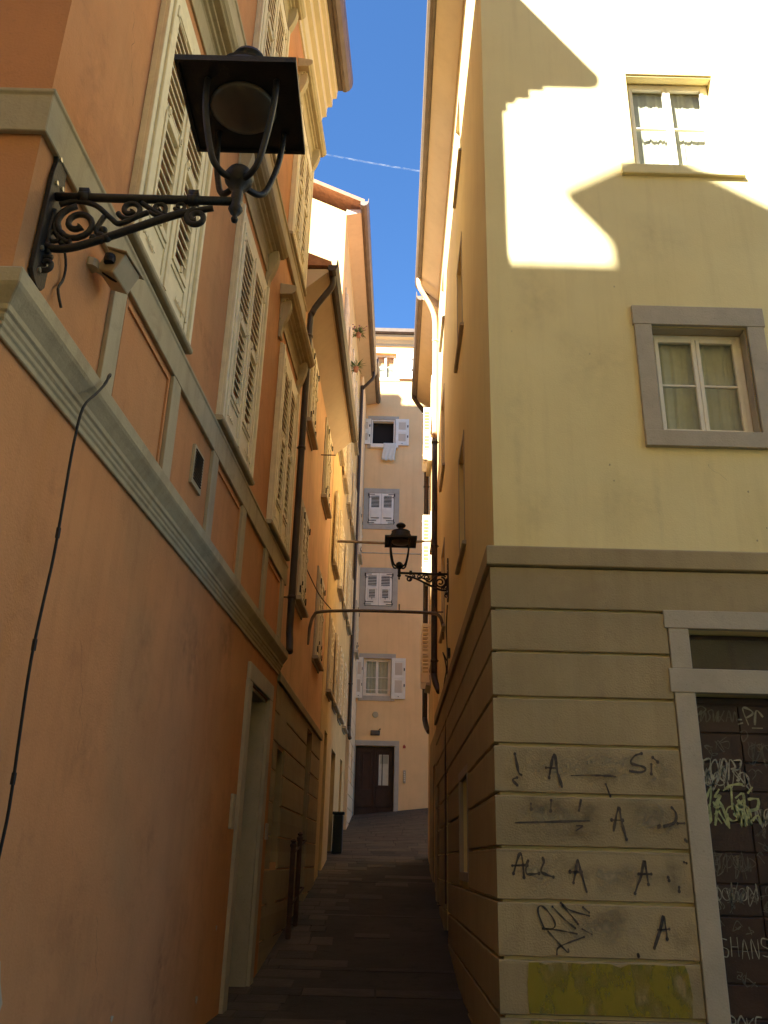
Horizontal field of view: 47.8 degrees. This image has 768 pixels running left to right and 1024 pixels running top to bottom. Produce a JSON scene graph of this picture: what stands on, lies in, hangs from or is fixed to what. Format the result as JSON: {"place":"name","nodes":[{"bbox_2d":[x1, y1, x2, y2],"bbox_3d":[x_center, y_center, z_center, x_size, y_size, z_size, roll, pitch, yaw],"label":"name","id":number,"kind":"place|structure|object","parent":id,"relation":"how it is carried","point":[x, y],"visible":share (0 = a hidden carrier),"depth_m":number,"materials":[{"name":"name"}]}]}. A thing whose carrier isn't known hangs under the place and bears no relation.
{"place":"outdoors","nodes":[
{"label":"outdoors","id":0,"kind":"place"},
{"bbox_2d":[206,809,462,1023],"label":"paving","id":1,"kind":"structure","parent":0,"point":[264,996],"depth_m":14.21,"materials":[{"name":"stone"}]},
{"bbox_2d":[332,811,344,853],"bbox_3d":[-1.212,8.444,22.838,0.319,1.030,0.360,2,-22,0],"label":"litter bin","id":2,"kind":"object","parent":1,"relation":"on","point":[337,834],"visible":0.99,"depth_m":22.71,"materials":[{"name":"green paint"}]},
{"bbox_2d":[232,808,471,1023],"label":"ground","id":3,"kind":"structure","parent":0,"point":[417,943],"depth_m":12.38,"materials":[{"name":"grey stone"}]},
{"bbox_2d":[0,0,352,1023],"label":"terracotta house","id":4,"kind":"structure","parent":3,"relation":"on","point":[132,858],"depth_m":6.87,"materials":[{"name":"paint"}]},
{"bbox_2d":[0,373,111,857],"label":"hanging cable","id":5,"kind":"object","parent":4,"relation":"hanging from","point":[33,649],"visible":0.99,"depth_m":4.72,"materials":[{"name":"black rubber"}]},
{"bbox_2d":[56,226,66,307],"bbox_3d":[-1.971,-1.512,5.289,0.058,0.548,0.214,0,-22,3],"label":"lamp cable","id":6,"kind":"object","parent":4,"relation":"attached to","point":[61,281],"visible":0.75,"depth_m":5.33,"materials":[{"name":"black rubber"}]},
{"bbox_2d":[86,246,143,293],"bbox_3d":[-1.850,-1.657,5.934,0.290,0.245,0.344,-3,-22,10],"label":"security camera","id":7,"kind":"object","parent":4,"relation":"attached to","point":[116,269],"visible":0.97,"depth_m":5.86,"materials":[{"name":"beige plastic"}]},
{"bbox_2d":[28,45,304,290],"bbox_3d":[-1.281,-2.151,5.349,1.480,1.886,0.730,2,-22,0],"label":"street lamp","id":8,"kind":"object","parent":4,"relation":"attached to","point":[244,99],"visible":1,"depth_m":5.25,"materials":[{"name":"black metal"}]},
{"bbox_2d":[123,0,239,354],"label":"window","id":9,"kind":"structure","parent":4,"relation":"in","point":[175,286],"depth_m":7.52,"materials":[{"name":"beige paint"}]},
{"bbox_2d":[218,661,273,1013],"bbox_3d":[-1.885,4.116,10.841,0.447,4.180,1.687,0,-22,3],"label":"doorway","id":10,"kind":"structure","parent":4,"relation":"in","point":[247,846],"depth_m":11.13,"materials":[{"name":"grey stone"}]},
{"bbox_2d":[214,153,288,485],"bbox_3d":[-1.577,-2.407,10.597,0.248,3.769,2.249,0,-22,3],"label":"window","id":11,"kind":"structure","parent":4,"relation":"in","point":[241,436],"depth_m":10.54,"materials":[{"name":"beige paint"}]},
{"bbox_2d":[253,0,305,171],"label":"window","id":12,"kind":"structure","parent":4,"relation":"in","point":[275,20],"depth_m":12.23,"materials":[{"name":"beige paint"}]},
{"bbox_2d":[266,283,314,560],"bbox_3d":[-1.423,-1.300,13.333,0.248,3.769,2.149,0,-22,3],"label":"window","id":13,"kind":"structure","parent":4,"relation":"in","point":[292,323],"depth_m":13.19,"materials":[{"name":"beige paint"}]},
{"bbox_2d":[288,58,326,296],"bbox_3d":[-1.316,-5.679,14.970,0.248,3.519,2.069,0,-22,3],"label":"window","id":14,"kind":"structure","parent":4,"relation":"in","point":[304,166],"depth_m":15.00,"materials":[{"name":"beige paint"}]},
{"bbox_2d":[285,832,306,938],"bbox_3d":[-1.468,6.153,14.332,0.180,1.618,1.823,2,-22,0],"label":"handrail","id":15,"kind":"object","parent":3,"relation":"on","point":[298,891],"visible":0.92,"depth_m":13.75,"materials":[{"name":"metal"}]},
{"bbox_2d":[257,253,358,972],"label":"orange house","id":16,"kind":"structure","parent":3,"relation":"on","point":[327,427],"depth_m":16.18,"materials":[{"name":"paint"}]},
{"bbox_2d":[295,499,310,619],"bbox_3d":[-1.436,0.848,15.573,0.130,1.960,1.235,1,-22,2],"label":"window","id":17,"kind":"structure","parent":16,"relation":"in","point":[300,601],"depth_m":15.37,"materials":[{"name":"wood"}]},
{"bbox_2d":[306,340,319,450],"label":"window","id":18,"kind":"structure","parent":16,"relation":"in","point":[314,372],"depth_m":16.60,"materials":[{"name":"wood"}]},
{"bbox_2d":[312,566,325,672],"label":"window","id":19,"kind":"structure","parent":16,"relation":"in","point":[318,629],"depth_m":18.22,"materials":[{"name":"wood"}]},
{"bbox_2d":[321,417,332,519],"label":"window","id":20,"kind":"structure","parent":16,"relation":"in","point":[328,448],"depth_m":19.56,"materials":[{"name":"wood"}]},
{"bbox_2d":[309,179,376,880],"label":"ochre house","id":21,"kind":"structure","parent":3,"relation":"on","point":[340,230],"depth_m":24.85,"materials":[{"name":"paint"}]},
{"bbox_2d":[325,613,334,701],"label":"window","id":22,"kind":"structure","parent":21,"relation":"in","point":[331,634],"depth_m":21.06,"materials":[{"name":"wood"}]},
{"bbox_2d":[332,491,341,580],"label":"window","id":23,"kind":"structure","parent":21,"relation":"in","point":[335,567],"depth_m":22.15,"materials":[{"name":"wood"}]},
{"bbox_2d":[332,633,341,714],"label":"window","id":24,"kind":"structure","parent":21,"relation":"in","point":[335,706],"depth_m":22.84,"materials":[{"name":"wood"}]},
{"bbox_2d":[337,524,344,601],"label":"window","id":25,"kind":"structure","parent":21,"relation":"in","point":[340,582],"depth_m":24.18,"materials":[{"name":"wood"}]},
{"bbox_2d":[337,652,345,725],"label":"window","id":26,"kind":"structure","parent":21,"relation":"in","point":[340,719],"depth_m":24.93,"materials":[{"name":"wood"}]},
{"bbox_2d":[338,447,345,466],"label":"window","id":27,"kind":"structure","parent":21,"relation":"in","point":[341,453],"depth_m":23.64,"materials":[{"name":"wood"}]},
{"bbox_2d":[342,668,347,734],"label":"window","id":28,"kind":"structure","parent":21,"relation":"in","point":[344,729],"depth_m":26.76,"materials":[{"name":"wood"}]},
{"bbox_2d":[342,544,349,619],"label":"window","id":29,"kind":"structure","parent":21,"relation":"in","point":[346,560],"depth_m":25.90,"materials":[{"name":"wood"}]},
{"bbox_2d":[342,443,350,494],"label":"window","id":30,"kind":"structure","parent":21,"relation":"in","point":[346,472],"depth_m":25.46,"materials":[{"name":"wood"}]},
{"bbox_2d":[344,287,349,341],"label":"window","id":31,"kind":"structure","parent":21,"relation":"in","point":[346,309],"depth_m":24.79,"materials":[{"name":"wood"}]},
{"bbox_2d":[346,452,352,518],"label":"window","id":32,"kind":"structure","parent":21,"relation":"in","point":[349,497],"depth_m":27.21,"materials":[{"name":"wood"}]},
{"bbox_2d":[346,565,353,635],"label":"window","id":33,"kind":"structure","parent":21,"relation":"in","point":[348,626],"depth_m":27.80,"materials":[{"name":"wood"}]},
{"bbox_2d":[348,325,354,384],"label":"window","id":34,"kind":"structure","parent":21,"relation":"in","point":[352,358],"depth_m":26.45,"materials":[{"name":"wood"}]},
{"bbox_2d":[350,473,356,540],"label":"window","id":35,"kind":"structure","parent":21,"relation":"in","point":[354,490],"depth_m":28.98,"materials":[{"name":"wood"}]},
{"bbox_2d":[353,363,357,415],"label":"window","id":36,"kind":"structure","parent":21,"relation":"in","point":[355,391],"depth_m":29.19,"materials":[{"name":"wood"}]},
{"bbox_2d":[354,398,358,455],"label":"window","id":37,"kind":"structure","parent":21,"relation":"in","point":[355,444],"depth_m":30.38,"materials":[{"name":"wood"}]},
{"bbox_2d":[351,359,364,374],"bbox_3d":[-0.891,-4.423,26.363,0.645,0.492,0.682,13,-25,-27],"label":"potted plant","id":38,"kind":"object","parent":21,"relation":"on","point":[355,368],"visible":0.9,"depth_m":26.29,"materials":[{"name":"green plant"}]},
{"bbox_2d":[352,324,367,340],"bbox_3d":[-0.821,-5.678,27.390,0.590,0.533,0.659,2,-22,0],"label":"potted plant","id":39,"kind":"object","parent":21,"relation":"on","point":[359,334],"visible":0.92,"depth_m":27.34,"materials":[{"name":"green plant"}]},
{"bbox_2d":[343,358,380,829],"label":"pale house","id":40,"kind":"structure","parent":3,"relation":"on","point":[372,393],"depth_m":31.18,"materials":[{"name":"paint"}]},
{"bbox_2d":[354,600,359,660],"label":"window","id":41,"kind":"structure","parent":40,"relation":"in","point":[356,654],"depth_m":30.72,"materials":[{"name":"wood"}]},
{"bbox_2d":[358,507,362,565],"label":"window","id":42,"kind":"structure","parent":40,"relation":"in","point":[360,512],"depth_m":32.08,"materials":[{"name":"wood"}]},
{"bbox_2d":[352,328,429,814],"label":"peach house","id":43,"kind":"structure","parent":3,"relation":"on","point":[388,697],"depth_m":33.02,"materials":[{"name":"paint"}]},
{"bbox_2d":[370,729,380,735],"bbox_3d":[-0.299,7.931,31.257,0.377,0.247,0.096,2,-22,0],"label":"door lamp","id":44,"kind":"object","parent":43,"relation":"attached to","point":[375,732],"visible":1,"depth_m":31.21,"materials":[{"name":"black metal"}]},
{"bbox_2d":[352,740,398,814],"bbox_3d":[-0.347,9.798,30.640,1.700,3.320,0.273,1,-22,0],"label":"doorway","id":45,"kind":"structure","parent":43,"relation":"in","point":[373,789],"depth_m":30.82,"materials":[{"name":"brown wood"}]},
{"bbox_2d":[359,567,397,609],"bbox_3d":[-0.203,2.969,33.287,1.450,1.730,0.130,1,-22,0],"label":"window","id":46,"kind":"structure","parent":43,"relation":"in","point":[378,586],"depth_m":33.28,"materials":[{"name":"white wood"}]},
{"bbox_2d":[356,653,405,700],"bbox_3d":[-0.135,6.128,32.091,1.850,1.740,0.378,1,-22,0],"label":"window","id":47,"kind":"structure","parent":43,"relation":"in","point":[377,684],"depth_m":32.10,"materials":[{"name":"white wood"}]},
{"bbox_2d":[363,488,399,529],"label":"window","id":48,"kind":"structure","parent":43,"relation":"in","point":[383,512],"depth_m":34.50,"materials":[{"name":"white wood"}]},
{"bbox_2d":[380,755,387,763],"bbox_3d":[0.003,8.880,31.081,0.270,0.290,0.004,2,-22,0],"label":"notice","id":49,"kind":"object","parent":43,"relation":"attached to","point":[385,759],"visible":1,"depth_m":31.08,"materials":[{"name":"paper"}]},
{"bbox_2d":[365,416,408,448],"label":"window","id":50,"kind":"structure","parent":43,"relation":"in","point":[379,430],"depth_m":35.95,"materials":[{"name":"white wood"}]},
{"bbox_2d":[382,443,395,460],"bbox_3d":[0.206,-2.436,35.353,0.581,0.793,0.145,2,-22,0],"label":"towel","id":51,"kind":"object","parent":43,"relation":"hanging from","point":[389,451],"visible":1,"depth_m":35.31,"materials":[{"name":"fabric"}]},
{"bbox_2d":[376,350,412,380],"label":"window","id":52,"kind":"structure","parent":43,"relation":"in","point":[402,368],"depth_m":37.08,"materials":[{"name":"white paint"}]},
{"bbox_2d":[403,770,405,782],"bbox_3d":[0.725,9.380,30.709,0.100,0.440,0.036,2,-22,0],"label":"intercom","id":53,"kind":"object","parent":43,"relation":"attached to","point":[404,776],"visible":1,"depth_m":30.70,"materials":[{"name":"silver plastic"}]},
{"bbox_2d":[411,291,438,891],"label":"amber house","id":54,"kind":"structure","parent":3,"relation":"on","point":[421,392],"depth_m":23.42,"materials":[{"name":"paint"}]},
{"bbox_2d":[337,540,430,543],"bbox_3d":[0.005,0.750,22.325,2.578,0.172,0.096,2,-22,-1],"label":"tie bar","id":55,"kind":"object","parent":54,"relation":"attached to","point":[371,542],"visible":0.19,"depth_m":22.28,"materials":[{"name":"black metal"}]},
{"bbox_2d":[419,623,430,693],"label":"window","id":56,"kind":"structure","parent":54,"relation":"in","point":[425,677],"depth_m":22.78,"materials":[{"name":"wood"}]},
{"bbox_2d":[421,511,431,586],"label":"window","id":57,"kind":"structure","parent":54,"relation":"in","point":[426,530],"depth_m":23.94,"materials":[{"name":"stone"}]},
{"bbox_2d":[422,407,431,475],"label":"window","id":58,"kind":"structure","parent":54,"relation":"in","point":[426,437],"depth_m":25.19,"materials":[{"name":"stone"}]},
{"bbox_2d":[429,605,430,672],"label":"window","id":59,"kind":"structure","parent":54,"relation":"in","point":[430,605],"depth_m":20.97,"materials":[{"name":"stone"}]},
{"bbox_2d":[430,376,431,436],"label":"window","id":60,"kind":"structure","parent":54,"relation":"in","point":[431,376],"depth_m":23.37,"materials":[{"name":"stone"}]},
{"bbox_2d":[415,0,767,1023],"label":"cream corner house","id":61,"kind":"structure","parent":3,"relation":"on","point":[591,274],"depth_m":9.01,"materials":[{"name":"paint"}]},
{"bbox_2d":[307,570,443,644],"bbox_3d":[-0.147,1.881,16.550,2.740,1.182,1.135,3,-22,-4],"label":"tie bar","id":62,"kind":"object","parent":61,"relation":"attached to","point":[437,614],"visible":0.92,"depth_m":16.97,"materials":[{"name":"black metal"}]},
{"bbox_2d":[385,522,448,601],"bbox_3d":[0.597,0.905,15.814,1.184,1.509,0.584,2,-22,0],"label":"street lamp","id":63,"kind":"object","parent":61,"relation":"attached to","point":[400,537],"visible":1,"depth_m":15.72,"materials":[{"name":"black metal"}]},
{"bbox_2d":[438,537,444,643],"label":"window","id":64,"kind":"structure","parent":61,"relation":"in","point":[443,625],"depth_m":17.10,"materials":[{"name":"brown wood"}]},
{"bbox_2d":[439,387,444,491],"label":"window","id":65,"kind":"structure","parent":61,"relation":"in","point":[442,464],"depth_m":18.31,"materials":[{"name":"brown wood"}]},
{"bbox_2d":[439,263,444,351],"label":"window","id":66,"kind":"structure","parent":61,"relation":"in","point":[442,317],"depth_m":19.79,"materials":[{"name":"grey stone"}]},
{"bbox_2d":[442,605,449,765],"bbox_3d":[1.024,4.047,14.926,0.141,4.904,1.710,2,-22,0],"label":"wall cable","id":67,"kind":"object","parent":61,"relation":"attached to","point":[448,656],"depth_m":14.87,"materials":[{"name":"black rubber"}]},
{"bbox_2d":[445,766,446,903],"bbox_3d":[1.001,5.227,14.104,0.025,2.100,0.050,2,-22,0],"label":"conduit","id":68,"kind":"object","parent":61,"relation":"attached to","point":[445,836],"visible":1,"depth_m":14.06,"materials":[{"name":"metal"}]},
{"bbox_2d":[452,85,461,208],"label":"window","id":69,"kind":"structure","parent":61,"relation":"in","point":[459,149],"depth_m":15.17,"materials":[{"name":"brown wood"}]},
{"bbox_2d":[454,232,463,372],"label":"window","id":70,"kind":"structure","parent":61,"relation":"in","point":[459,335],"depth_m":13.91,"materials":[{"name":"brown wood"}]},
{"bbox_2d":[455,430,465,574],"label":"window","id":71,"kind":"structure","parent":61,"relation":"in","point":[461,550],"depth_m":12.62,"materials":[{"name":"brown wood"}]},
{"bbox_2d":[458,764,472,881],"bbox_3d":[1.014,3.900,10.838,0.054,1.320,1.401,1,-22,1],"label":"window","id":72,"kind":"structure","parent":61,"relation":"in","point":[463,876],"depth_m":11.25,"materials":[{"name":"brown wood"}]},
{"bbox_2d":[621,75,745,177],"bbox_3d":[3.559,-4.682,10.679,1.450,1.639,0.349,2,-22,0],"label":"window","id":73,"kind":"structure","parent":61,"relation":"in","point":[672,135],"depth_m":10.81,"materials":[{"name":"beige paint"}]},
{"bbox_2d":[631,305,767,449],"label":"window","id":74,"kind":"structure","parent":61,"relation":"in","point":[694,394],"depth_m":9.41,"materials":[{"name":"grey stone"}]},
{"bbox_2d":[661,610,767,1023],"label":"doorway","id":75,"kind":"structure","parent":61,"relation":"in","point":[723,742],"depth_m":7.71,"materials":[{"name":"grey stone"}]},
{"bbox_2d":[314,0,426,328],"label":"sky","id":76,"kind":"structure","parent":0,"point":[372,130],"materials":[{"name":"blue"}]}
]}

